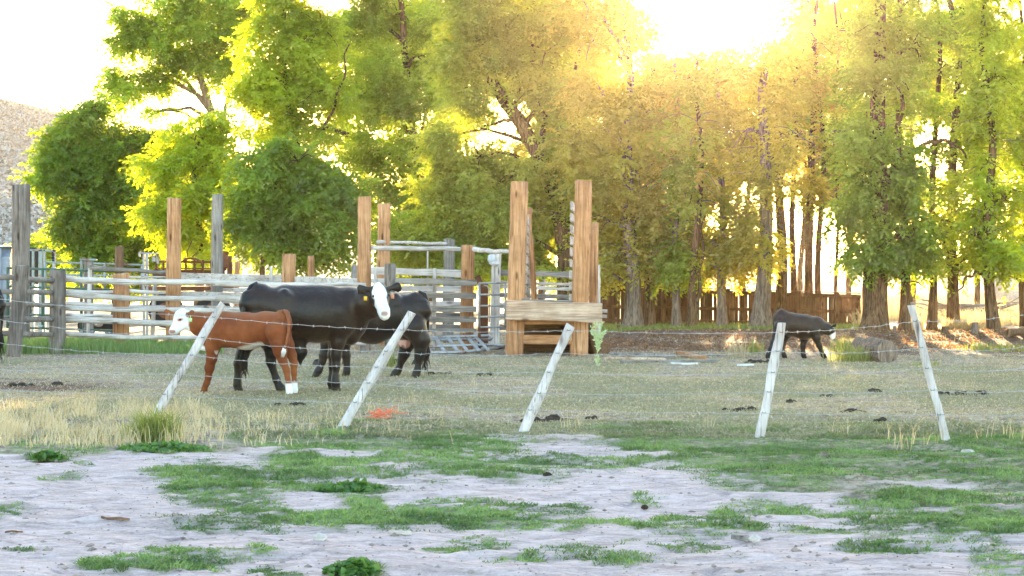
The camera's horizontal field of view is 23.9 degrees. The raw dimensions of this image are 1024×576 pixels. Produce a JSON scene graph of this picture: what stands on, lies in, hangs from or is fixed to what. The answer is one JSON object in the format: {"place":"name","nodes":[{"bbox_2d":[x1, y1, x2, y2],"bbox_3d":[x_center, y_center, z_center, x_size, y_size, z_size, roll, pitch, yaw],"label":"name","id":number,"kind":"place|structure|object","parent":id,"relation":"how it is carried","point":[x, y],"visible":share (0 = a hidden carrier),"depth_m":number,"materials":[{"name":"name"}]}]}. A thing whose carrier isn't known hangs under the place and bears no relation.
{"place":"outdoors","nodes":[
{"label":"outdoors","id":0,"kind":"place"},
{"bbox_2d":[0,333,223,354],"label":"green verge grass","id":1,"kind":"structure","parent":0,"point":[109,346],"depth_m":46.62,"materials":[{"name":"plant"}]},
{"bbox_2d":[0,105,412,295],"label":"hill","id":2,"kind":"structure","parent":0,"point":[244,271],"depth_m":170.24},
{"bbox_2d":[0,98,193,264],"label":"sagebrush","id":3,"kind":"object","parent":2,"relation":"on","point":[17,111],"visible":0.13,"depth_m":279.91,"materials":[{"name":"plant"}]},
{"bbox_2d":[0,389,452,449],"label":"tall dry grass","id":4,"kind":"structure","parent":0,"point":[18,429],"depth_m":25.33,"materials":[{"name":"plant"}]},
{"bbox_2d":[0,264,1023,575],"bbox_3d":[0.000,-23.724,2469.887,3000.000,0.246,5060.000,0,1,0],"label":"ground","id":5,"kind":"structure","parent":0,"point":[64,500],"depth_m":18.15,"materials":[{"name":"soil"}]},
{"bbox_2d":[0,245,11,315],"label":"stock trailer","id":6,"kind":"object","parent":5,"relation":"on","point":[5,256],"visible":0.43,"depth_m":60.00,"materials":[{"name":"grey paint"}]},
{"bbox_2d":[7,382,33,386],"bbox_3d":[-6.999,1.382,34.490,0.401,0.080,0.318,0,1,0],"label":"dung heap","id":7,"kind":"object","parent":5,"relation":"on","point":[18,384],"visible":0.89,"depth_m":34.41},
{"bbox_2d":[4,231,77,300],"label":"shrub","id":8,"kind":"object","parent":5,"relation":"on","point":[34,243],"visible":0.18,"depth_m":94.42,"materials":[{"name":"green plant"}]},
{"bbox_2d":[30,247,55,331],"bbox_3d":[-11.330,0.032,57.548,0.622,1.993,1.590,0,1,-25],"label":"squeeze chute","id":9,"kind":"object","parent":5,"relation":"on","point":[37,257],"visible":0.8,"depth_m":56.97,"materials":[{"name":"metal"}]},
{"bbox_2d":[11,184,76,339],"bbox_3d":[-9.975,-0.435,51.848,0.421,3.407,6.302,0,1,0],"label":"rail fence","id":10,"kind":"object","parent":5,"relation":"on","point":[21,211],"visible":0.67,"depth_m":48.87,"materials":[{"name":"grey wood"}]},
{"bbox_2d":[29,449,65,460],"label":"leafy weed","id":11,"kind":"object","parent":5,"relation":"on","point":[49,454],"visible":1,"depth_m":21.34,"materials":[{"name":"green plant"}]},
{"bbox_2d":[6,267,124,331],"bbox_3d":[-9.514,0.242,51.506,2.526,1.391,0.060,0,1,0],"label":"corral fence","id":12,"kind":"object","parent":5,"relation":"on","point":[41,287],"visible":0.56,"depth_m":51.48,"materials":[{"name":"wood"}]},
{"bbox_2d":[80,258,96,338],"bbox_3d":[-9.438,0.290,53.975,0.381,1.910,0.289,0,1,0],"label":"wooden post","id":13,"kind":"object","parent":5,"relation":"on","point":[88,262],"visible":0.42,"depth_m":53.91,"materials":[{"name":"grey wood"}]},
{"bbox_2d":[44,261,142,289],"bbox_3d":[-9.685,-0.269,56.001,2.296,0.703,0.055,0,1,0],"label":"corral fence","id":14,"kind":"object","parent":5,"relation":"on","point":[46,273],"visible":0.41,"depth_m":55.98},
{"bbox_2d":[8,91,180,318],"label":"broadleaf tree","id":15,"kind":"object","parent":5,"relation":"on","point":[78,178],"visible":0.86,"depth_m":73.33,"materials":[{"name":"green plant"}]},
{"bbox_2d":[78,323,112,333],"bbox_3d":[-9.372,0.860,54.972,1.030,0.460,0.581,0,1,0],"label":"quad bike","id":16,"kind":"object","parent":5,"relation":"on","point":[103,326],"visible":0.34,"depth_m":54.79,"materials":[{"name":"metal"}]},
{"bbox_2d":[101,516,129,519],"bbox_3d":[-2.667,1.547,16.256,0.201,0.024,0.025,0,1,17],"label":"stick","id":17,"kind":"object","parent":5,"relation":"on","point":[111,518],"visible":1,"depth_m":16.25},
{"bbox_2d":[115,246,123,273],"bbox_3d":[-8.860,0.147,54.506,0.218,2.185,0.205,0,1,0],"label":"wooden post","id":18,"kind":"object","parent":5,"relation":"on","point":[119,256],"visible":0.31,"depth_m":54.41,"materials":[{"name":"wood"}]},
{"bbox_2d":[65,252,194,303],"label":"shrub","id":19,"kind":"object","parent":5,"relation":"on","point":[137,287],"visible":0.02,"depth_m":85.58,"materials":[{"name":"green plant"}]},
{"bbox_2d":[138,252,158,334],"bbox_3d":[-8.251,0.152,54.944,0.480,1.952,0.180,0,1,0],"label":"steel frame","id":20,"kind":"object","parent":5,"relation":"on","point":[147,286],"visible":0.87,"depth_m":54.97,"materials":[{"name":"metal"}]},
{"bbox_2d":[116,401,186,443],"bbox_3d":[-3.531,1.332,23.686,0.731,0.438,0.691,0,1,0],"label":"grass tuft","id":21,"kind":"object","parent":5,"relation":"on","point":[155,421],"visible":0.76,"depth_m":23.62,"materials":[{"name":"plant"}]},
{"bbox_2d":[115,439,209,452],"bbox_3d":[-3.244,1.466,22.430,0.879,0.126,0.713,0,1,0],"label":"leafy weed","id":22,"kind":"object","parent":5,"relation":"on","point":[176,445],"visible":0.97,"depth_m":22.32,"materials":[{"name":"green plant"}]},
{"bbox_2d":[86,0,264,291],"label":"broadleaf tree","id":23,"kind":"object","parent":5,"relation":"on","point":[197,29],"visible":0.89,"depth_m":83.47,"materials":[{"name":"green plant"}]},
{"bbox_2d":[118,102,248,305],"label":"broadleaf tree","id":24,"kind":"object","parent":5,"relation":"on","point":[197,157],"visible":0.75,"depth_m":67.58,"materials":[{"name":"green plant"}]},
{"bbox_2d":[0,265,369,356],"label":"rail fence","id":25,"kind":"object","parent":5,"relation":"on","point":[58,293],"visible":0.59,"depth_m":46.83,"materials":[{"name":"grey wood"}]},
{"bbox_2d":[140,239,233,327],"bbox_3d":[-7.753,-0.108,58.192,2.217,2.125,1.987,0,1,-30],"label":"farm wagon","id":26,"kind":"object","parent":5,"relation":"on","point":[227,262],"visible":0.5,"depth_m":57.89,"materials":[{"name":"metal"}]},
{"bbox_2d":[66,196,370,350],"bbox_3d":[-5.838,-0.282,49.969,6.543,3.141,1.886,0,1,13],"label":"rail fence","id":27,"kind":"object","parent":5,"relation":"on","point":[173,266],"visible":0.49,"depth_m":49.67,"materials":[{"name":"grey wood"}]},
{"bbox_2d":[164,308,297,394],"bbox_3d":[-3.784,0.843,32.310,2.029,1.140,0.567,0,1,21],"label":"calf","id":28,"kind":"object","parent":5,"relation":"on","point":[275,335],"visible":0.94,"depth_m":32.07},
{"bbox_2d":[211,194,356,306],"bbox_3d":[-4.993,-0.417,54.465,3.224,3.329,3.204,0,1,0],"label":"rail fence","id":29,"kind":"object","parent":5,"relation":"on","point":[217,238],"visible":0.34,"depth_m":52.90,"materials":[{"name":"grey wood"}]},
{"bbox_2d":[204,125,383,277],"bbox_3d":[-5.506,-1.456,61.949,4.841,5.438,2.954,0,1,0],"label":"broadleaf tree","id":30,"kind":"object","parent":5,"relation":"on","point":[286,193],"visible":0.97,"depth_m":61.51,"materials":[{"name":"green plant"}]},
{"bbox_2d":[216,0,378,276],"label":"broadleaf tree","id":31,"kind":"object","parent":5,"relation":"on","point":[300,41],"visible":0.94,"depth_m":71.57,"materials":[{"name":"green plant"}]},
{"bbox_2d":[233,281,401,391],"bbox_3d":[-2.644,0.659,32.857,2.315,1.498,0.970,0,1,0],"label":"cow","id":32,"kind":"object","parent":5,"relation":"on","point":[319,307],"visible":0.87,"depth_m":32.67},
{"bbox_2d":[313,533,326,540],"bbox_3d":[-1.212,1.577,15.261,0.094,0.067,0.073,0,1,0],"label":"stone","id":33,"kind":"object","parent":5,"relation":"on","point":[320,536],"visible":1,"depth_m":15.23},
{"bbox_2d":[311,477,387,492],"bbox_3d":[-1.240,1.508,18.396,0.581,0.130,0.475,0,1,0],"label":"leafy weed","id":34,"kind":"object","parent":5,"relation":"on","point":[356,485],"visible":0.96,"depth_m":18.30,"materials":[{"name":"green plant"}]},
{"bbox_2d":[321,556,381,575],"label":"leafy weed","id":35,"kind":"object","parent":5,"relation":"on","point":[360,565],"visible":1,"depth_m":13.52,"materials":[{"name":"green plant"}]},
{"bbox_2d":[312,290,431,377],"bbox_3d":[-2.357,0.696,37.017,2.270,1.339,0.772,0,1,0],"label":"cow","id":36,"kind":"object","parent":5,"relation":"on","point":[418,340],"visible":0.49,"depth_m":36.78},
{"bbox_2d":[318,0,445,179],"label":"tree","id":37,"kind":"object","parent":5,"relation":"on","point":[392,129],"visible":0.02,"depth_m":79.67,"materials":[{"name":"green plant"}]},
{"bbox_2d":[365,405,405,418],"bbox_3d":[-1.433,1.393,27.159,0.388,0.151,0.364,0,1,-34],"label":"twine bundle","id":38,"kind":"object","parent":5,"relation":"on","point":[378,413],"visible":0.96,"depth_m":27.14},
{"bbox_2d":[376,344,397,366],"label":"grass tuft","id":39,"kind":"object","parent":5,"relation":"on","point":[390,362],"visible":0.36,"depth_m":40.53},
{"bbox_2d":[329,0,469,300],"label":"broadleaf tree","id":40,"kind":"object","parent":5,"relation":"on","point":[395,95],"visible":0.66,"depth_m":73.46,"materials":[{"name":"green plant"}]},
{"bbox_2d":[389,529,411,534],"bbox_3d":[-0.717,1.564,15.495,0.146,0.037,0.055,0,1,0],"label":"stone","id":41,"kind":"object","parent":5,"relation":"on","point":[402,532],"visible":1,"depth_m":15.47,"materials":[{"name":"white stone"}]},
{"bbox_2d":[384,245,476,349],"bbox_3d":[-1.636,0.219,48.662,1.874,2.175,0.785,0,1,0],"label":"plank fence","id":42,"kind":"object","parent":5,"relation":"on","point":[466,296],"visible":0.64,"depth_m":48.28,"materials":[{"name":"grey wood"}]},
{"bbox_2d":[371,209,490,291],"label":"broadleaf tree","id":43,"kind":"object","parent":5,"relation":"on","point":[394,223],"visible":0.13,"depth_m":66.53,"materials":[{"name":"green plant"}]},
{"bbox_2d":[371,203,508,346],"bbox_3d":[-1.804,-0.248,49.467,2.376,3.081,7.062,0,1,-11],"label":"log fence","id":44,"kind":"object","parent":5,"relation":"on","point":[383,248],"visible":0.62,"depth_m":50.48,"materials":[{"name":"grey wood"}]},
{"bbox_2d":[395,4,510,187],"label":"tree","id":45,"kind":"object","parent":5,"relation":"on","point":[479,132],"visible":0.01,"depth_m":81.73,"materials":[{"name":"green plant"}]},
{"bbox_2d":[429,334,504,353],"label":"old gate","id":46,"kind":"structure","parent":5,"relation":"on","point":[460,339],"depth_m":46.80,"materials":[{"name":"metal"}]},
{"bbox_2d":[397,266,556,303],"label":"shrub","id":47,"kind":"object","parent":5,"relation":"on","point":[552,292],"visible":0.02,"depth_m":89.27,"materials":[{"name":"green plant"}]},
{"bbox_2d":[474,275,487,346],"bbox_3d":[-0.640,0.478,50.308,0.287,1.509,0.600,0,1,0],"label":"wooden post","id":48,"kind":"object","parent":5,"relation":"on","point":[483,301],"visible":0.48,"depth_m":50.01,"materials":[{"name":"wood"}]},
{"bbox_2d":[478,282,506,347],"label":"pipe gate","id":49,"kind":"structure","parent":5,"relation":"on","point":[489,306],"depth_m":47.79,"materials":[{"name":"metal"}]},
{"bbox_2d":[376,0,616,299],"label":"broadleaf tree","id":50,"kind":"object","parent":5,"relation":"on","point":[473,190],"visible":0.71,"depth_m":63.50,"materials":[{"name":"green plant"}]},
{"bbox_2d":[7,433,997,574],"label":"scattered straw","id":51,"kind":"object","parent":5,"relation":"on","point":[449,526],"visible":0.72,"depth_m":16.52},
{"bbox_2d":[0,299,1023,440],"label":"wire fence","id":52,"kind":"object","parent":5,"relation":"on","point":[381,362],"visible":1,"depth_m":25.17,"materials":[{"name":"grey wood"}]},
{"bbox_2d":[490,254,569,343],"bbox_3d":[0.673,0.266,51.705,2.323,2.008,0.453,0,1,-4],"label":"rail fence","id":53,"kind":"object","parent":5,"relation":"on","point":[497,272],"visible":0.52,"depth_m":51.56,"materials":[{"name":"grey wood"}]},
{"bbox_2d":[488,254,498,265],"bbox_3d":[-0.392,-0.599,51.294,0.256,0.267,0.183,0,1,0],"label":"feed sack","id":54,"kind":"object","parent":53,"relation":"on","point":[492,261],"visible":0.98,"depth_m":51.24,"materials":[{"name":"plastic"}]},
{"bbox_2d":[486,0,601,299],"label":"tree","id":55,"kind":"object","parent":5,"relation":"on","point":[515,152],"visible":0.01,"depth_m":83.84,"materials":[{"name":"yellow plant"}]},
{"bbox_2d":[533,414,573,422],"bbox_3d":[0.445,1.458,26.891,0.578,0.085,0.520,0,1,0],"label":"dung heap","id":56,"kind":"object","parent":5,"relation":"on","point":[555,417],"visible":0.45,"depth_m":26.75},
{"bbox_2d":[505,180,609,355],"bbox_3d":[0.885,-0.342,47.729,2.043,3.454,4.580,0,1,0],"label":"loading chute","id":57,"kind":"object","parent":5,"relation":"on","point":[581,310],"visible":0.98,"depth_m":45.67,"materials":[{"name":"orange wood"}]},
{"bbox_2d":[590,321,607,365],"bbox_3d":[1.469,0.947,40.942,0.308,0.779,0.134,0,1,0],"label":"thistle","id":58,"kind":"object","parent":5,"relation":"on","point":[597,335],"visible":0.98,"depth_m":40.93,"materials":[{"name":"green plant"}]},
{"bbox_2d":[567,51,644,291],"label":"tree","id":59,"kind":"object","parent":5,"relation":"on","point":[608,103],"depth_m":77.80,"materials":[{"name":"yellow plant"}]},
{"bbox_2d":[535,0,680,328],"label":"tree","id":60,"kind":"object","parent":5,"relation":"on","point":[614,31],"visible":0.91,"depth_m":62.07,"materials":[{"name":"green plant"}]},
{"bbox_2d":[604,357,664,359],"bbox_3d":[2.214,1.272,43.649,1.198,0.050,0.147,0,1,33],"label":"board","id":61,"kind":"object","parent":5,"relation":"on","point":[641,358],"visible":0.91,"depth_m":43.58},
{"bbox_2d":[609,352,675,357],"bbox_3d":[2.406,1.231,44.746,0.146,0.067,1.557,-1,1,-44],"label":"board","id":62,"kind":"object","parent":5,"relation":"on","point":[633,353],"visible":0.9,"depth_m":44.66,"materials":[{"name":"grey wood"}]},
{"bbox_2d":[615,44,706,326],"bbox_3d":[3.675,-2.587,62.720,2.554,7.688,2.919,0,1,-21],"label":"tree","id":63,"kind":"object","parent":5,"relation":"on","point":[649,314],"visible":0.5,"depth_m":62.24,"materials":[{"name":"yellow plant"}]},
{"bbox_2d":[308,359,1023,450],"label":"dry stalks","id":64,"kind":"object","parent":5,"relation":"on","point":[901,436],"visible":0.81,"depth_m":25.30,"materials":[{"name":"plant"}]},
{"bbox_2d":[620,359,717,363],"bbox_3d":[2.737,1.282,42.099,1.740,0.061,0.167,0,1,-14],"label":"plank","id":65,"kind":"object","parent":5,"relation":"on","point":[664,361],"visible":0.93,"depth_m":42.03,"materials":[{"name":"grey wood"}]},
{"bbox_2d":[629,63,726,326],"bbox_3d":[4.205,-2.321,62.279,2.614,7.162,2.816,0,1,0],"label":"tree","id":66,"kind":"object","parent":5,"relation":"on","point":[677,265],"visible":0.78,"depth_m":61.91,"materials":[{"name":"green plant"}]},
{"bbox_2d":[675,351,706,359],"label":"beam","id":67,"kind":"structure","parent":5,"relation":"on","point":[684,353],"depth_m":44.67,"materials":[{"name":"orange wood"}]},
{"bbox_2d":[638,68,746,288],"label":"tree","id":68,"kind":"object","parent":5,"relation":"on","point":[713,211],"visible":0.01,"depth_m":76.47,"materials":[{"name":"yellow plant"}]},
{"bbox_2d":[648,59,742,327],"bbox_3d":[4.715,-2.294,62.002,2.353,7.134,2.383,0,1,28],"label":"tree","id":69,"kind":"object","parent":5,"relation":"on","point":[690,85],"visible":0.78,"depth_m":61.72,"materials":[{"name":"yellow plant"}]},
{"bbox_2d":[650,35,774,325],"bbox_3d":[5.220,-2.609,62.316,3.338,7.742,2.828,0,1,0],"label":"tree","id":70,"kind":"object","parent":5,"relation":"on","point":[720,263],"visible":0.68,"depth_m":61.90,"materials":[{"name":"green plant"}]},
{"bbox_2d":[600,285,861,324],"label":"board fence","id":71,"kind":"object","parent":5,"relation":"on","point":[832,310],"visible":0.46,"depth_m":65.05,"materials":[{"name":"wood"}]},
{"bbox_2d":[724,338,749,357],"bbox_3d":[4.215,1.118,45.333,0.600,0.368,0.616,0,1,10],"label":"grass tuft","id":72,"kind":"object","parent":5,"relation":"on","point":[741,349],"visible":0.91,"depth_m":45.27,"materials":[{"name":"plant"}]},
{"bbox_2d":[722,406,756,411],"bbox_3d":[2.680,1.442,28.585,0.438,0.084,0.336,0,1,0],"label":"dung heap","id":73,"kind":"object","parent":5,"relation":"on","point":[748,408],"visible":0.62,"depth_m":28.55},
{"bbox_2d":[731,534,758,541],"bbox_3d":[1.482,1.590,15.388,0.185,0.046,0.057,0,1,37],"label":"driftwood","id":74,"kind":"object","parent":5,"relation":"on","point":[744,538],"visible":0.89,"depth_m":15.38,"materials":[{"name":"grey wood"}]},
{"bbox_2d":[706,86,798,290],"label":"tree","id":75,"kind":"object","parent":5,"relation":"on","point":[743,185],"visible":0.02,"depth_m":76.58,"materials":[{"name":"yellow plant"}]},
{"bbox_2d":[743,336,764,353],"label":"grass tuft","id":76,"kind":"object","parent":5,"relation":"on","point":[755,348],"visible":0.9,"depth_m":46.96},
{"bbox_2d":[748,534,760,542],"bbox_3d":[1.529,1.581,15.229,0.083,0.057,0.060,0,1,0],"label":"stone","id":77,"kind":"object","parent":5,"relation":"on","point":[754,538],"visible":1,"depth_m":15.21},
{"bbox_2d":[705,23,813,328],"bbox_3d":[6.340,-2.721,61.669,2.937,8.000,3.016,0,1,0],"label":"tree","id":78,"kind":"object","parent":5,"relation":"on","point":[774,159],"visible":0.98,"depth_m":61.27,"materials":[{"name":"green plant"}]},
{"bbox_2d":[758,2,829,318],"bbox_3d":[7.228,-3.117,64.182,2.415,8.724,2.859,0,1,0],"label":"tree","id":79,"kind":"object","parent":5,"relation":"on","point":[803,22],"visible":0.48,"depth_m":63.95,"materials":[{"name":"yellow plant"}]},
{"bbox_2d":[767,56,829,292],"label":"tree","id":80,"kind":"object","parent":5,"relation":"on","point":[793,285],"visible":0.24,"depth_m":65.04,"materials":[{"name":"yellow plant"}]},
{"bbox_2d":[765,309,836,358],"bbox_3d":[5.278,0.836,44.154,1.328,0.912,0.515,0,1,0],"label":"calf","id":81,"kind":"object","parent":5,"relation":"on","point":[795,322],"visible":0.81,"depth_m":44.05},
{"bbox_2d":[769,0,854,292],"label":"tree","id":82,"kind":"object","parent":5,"relation":"on","point":[827,8],"visible":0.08,"depth_m":78.87,"materials":[{"name":"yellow plant"}]},
{"bbox_2d":[603,328,1023,351],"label":"tree litter","id":83,"kind":"object","parent":5,"relation":"on","point":[646,346],"visible":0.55,"depth_m":53.87,"materials":[{"name":"plant"}]},
{"bbox_2d":[785,0,854,292],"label":"tree","id":84,"kind":"object","parent":5,"relation":"on","point":[812,187],"visible":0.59,"depth_m":64.90,"materials":[{"name":"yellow plant"}]},
{"bbox_2d":[790,0,866,316],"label":"tree","id":85,"kind":"object","parent":5,"relation":"on","point":[817,247],"visible":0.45,"depth_m":64.99,"materials":[{"name":"yellow plant"}]},
{"bbox_2d":[793,0,869,291],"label":"tree","id":86,"kind":"object","parent":5,"relation":"on","point":[836,189],"visible":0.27,"depth_m":64.92,"materials":[{"name":"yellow plant"}]},
{"bbox_2d":[822,344,873,361],"bbox_3d":[6.093,1.159,43.028,1.227,0.361,1.202,0,1,0],"label":"grass tuft","id":87,"kind":"object","parent":5,"relation":"on","point":[857,356],"visible":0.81,"depth_m":43.00,"materials":[{"name":"plant"}]},
{"bbox_2d":[829,335,868,350],"bbox_3d":[6.747,1.113,48.752,0.932,0.355,0.979,0,1,-30],"label":"grass tuft","id":88,"kind":"object","parent":5,"relation":"on","point":[844,343],"visible":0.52,"depth_m":48.70,"materials":[{"name":"plant"}]},
{"bbox_2d":[798,0,917,314],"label":"tree","id":89,"kind":"object","parent":5,"relation":"on","point":[848,9],"visible":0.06,"depth_m":79.41,"materials":[{"name":"green plant"}]},
{"bbox_2d":[851,336,897,362],"bbox_3d":[6.494,1.106,43.442,0.470,0.464,1.890,0,1,-5],"label":"fallen log","id":90,"kind":"object","parent":5,"relation":"on","point":[884,346],"visible":0.83,"depth_m":42.57,"materials":[{"name":"wood"}]},
{"bbox_2d":[811,0,952,330],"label":"tree","id":91,"kind":"object","parent":5,"relation":"on","point":[868,214],"visible":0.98,"depth_m":57.55,"materials":[{"name":"green plant"}]},
{"bbox_2d":[856,0,953,304],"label":"tree","id":92,"kind":"object","parent":5,"relation":"on","point":[914,296],"visible":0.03,"depth_m":81.92,"materials":[{"name":"green plant"}]},
{"bbox_2d":[854,0,966,330],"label":"tree","id":93,"kind":"object","parent":5,"relation":"on","point":[912,96],"visible":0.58,"depth_m":58.13,"materials":[{"name":"green plant"}]},
{"bbox_2d":[887,0,977,329],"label":"tree","id":94,"kind":"object","parent":5,"relation":"on","point":[937,73],"visible":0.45,"depth_m":60.17,"materials":[{"name":"green plant"}]},
{"bbox_2d":[849,287,1018,329],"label":"tall meadow grass","id":95,"kind":"structure","parent":5,"relation":"on","point":[893,307],"depth_m":71.56,"materials":[{"name":"plant"}]},
{"bbox_2d":[899,297,1018,313],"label":"brush pile","id":96,"kind":"object","parent":5,"relation":"on","point":[963,306],"visible":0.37,"depth_m":76.39,"materials":[{"name":"brown wood"}]},
{"bbox_2d":[938,390,986,395],"bbox_3d":[5.955,1.406,32.115,0.789,0.088,0.544,0,1,-12],"label":"dung heap","id":97,"kind":"object","parent":5,"relation":"on","point":[947,392],"visible":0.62,"depth_m":32.07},
{"bbox_2d":[917,0,1011,322],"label":"tree","id":98,"kind":"object","parent":5,"relation":"on","point":[953,311],"visible":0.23,"depth_m":61.81,"materials":[{"name":"green plant"}]},
{"bbox_2d":[927,0,1021,303],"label":"tree","id":99,"kind":"object","parent":5,"relation":"on","point":[977,293],"depth_m":79.89,"materials":[{"name":"green plant"}]},
{"bbox_2d":[971,322,978,333],"bbox_3d":[10.743,0.953,56.128,0.181,0.314,0.188,0,1,0],"label":"tree stump","id":100,"kind":"object","parent":5,"relation":"on","point":[974,327],"visible":0.85,"depth_m":56.06,"materials":[{"name":"wood"}]},
{"bbox_2d":[937,0,1023,328],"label":"tree","id":101,"kind":"object","parent":5,"relation":"on","point":[986,95],"visible":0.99,"depth_m":58.08,"materials":[{"name":"green plant"}]},
{"bbox_2d":[956,340,1007,351],"bbox_3d":[9.283,1.139,47.700,1.253,0.276,1.120,0,1,0],"label":"grass tuft","id":102,"kind":"object","parent":5,"relation":"on","point":[979,346],"visible":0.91,"depth_m":47.65,"materials":[{"name":"plant"}]},
{"bbox_2d":[984,0,1023,326],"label":"tree","id":103,"kind":"object","parent":5,"relation":"on","point":[1017,150],"visible":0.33,"depth_m":61.10,"materials":[{"name":"green plant"}]},
{"bbox_2d":[986,340,1023,351],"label":"grass tuft","id":104,"kind":"object","parent":5,"relation":"on","point":[1008,345],"visible":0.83,"depth_m":48.25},
{"bbox_2d":[994,278,1018,303],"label":"hay bale","id":105,"kind":"object","parent":5,"relation":"on","point":[1011,295],"visible":0.23,"depth_m":88.94,"materials":[{"name":"plant"}]},
{"bbox_2d":[1004,327,1023,336],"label":"log","id":106,"kind":"object","parent":5,"relation":"on","point":[1012,332],"visible":1,"depth_m":53.83,"materials":[{"name":"wood"}]},
{"bbox_2d":[0,417,1023,575],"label":"green grass","id":107,"kind":"structure","parent":0,"point":[318,461],"depth_m":18.61,"materials":[{"name":"plant"}]},
{"bbox_2d":[0,329,1023,440],"bbox_3d":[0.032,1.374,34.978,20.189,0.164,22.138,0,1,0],"label":"cropped yard grass","id":108,"kind":"structure","parent":0,"point":[896,429],"depth_m":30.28,"materials":[{"name":"plant"}]},
{"bbox_2d":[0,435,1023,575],"bbox_3d":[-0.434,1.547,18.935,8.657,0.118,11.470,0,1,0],"label":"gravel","id":109,"kind":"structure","parent":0,"point":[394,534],"depth_m":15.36,"materials":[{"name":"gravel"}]},
{"bbox_2d":[0,0,1023,263],"label":"sky","id":110,"kind":"structure","parent":0,"point":[47,47],"materials":[{"name":"white"}]},
{"bbox_2d":[601,321,859,332],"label":"shaded fence grass","id":111,"kind":"structure","parent":0,"point":[666,326],"depth_m":60.62,"materials":[{"name":"plant"}]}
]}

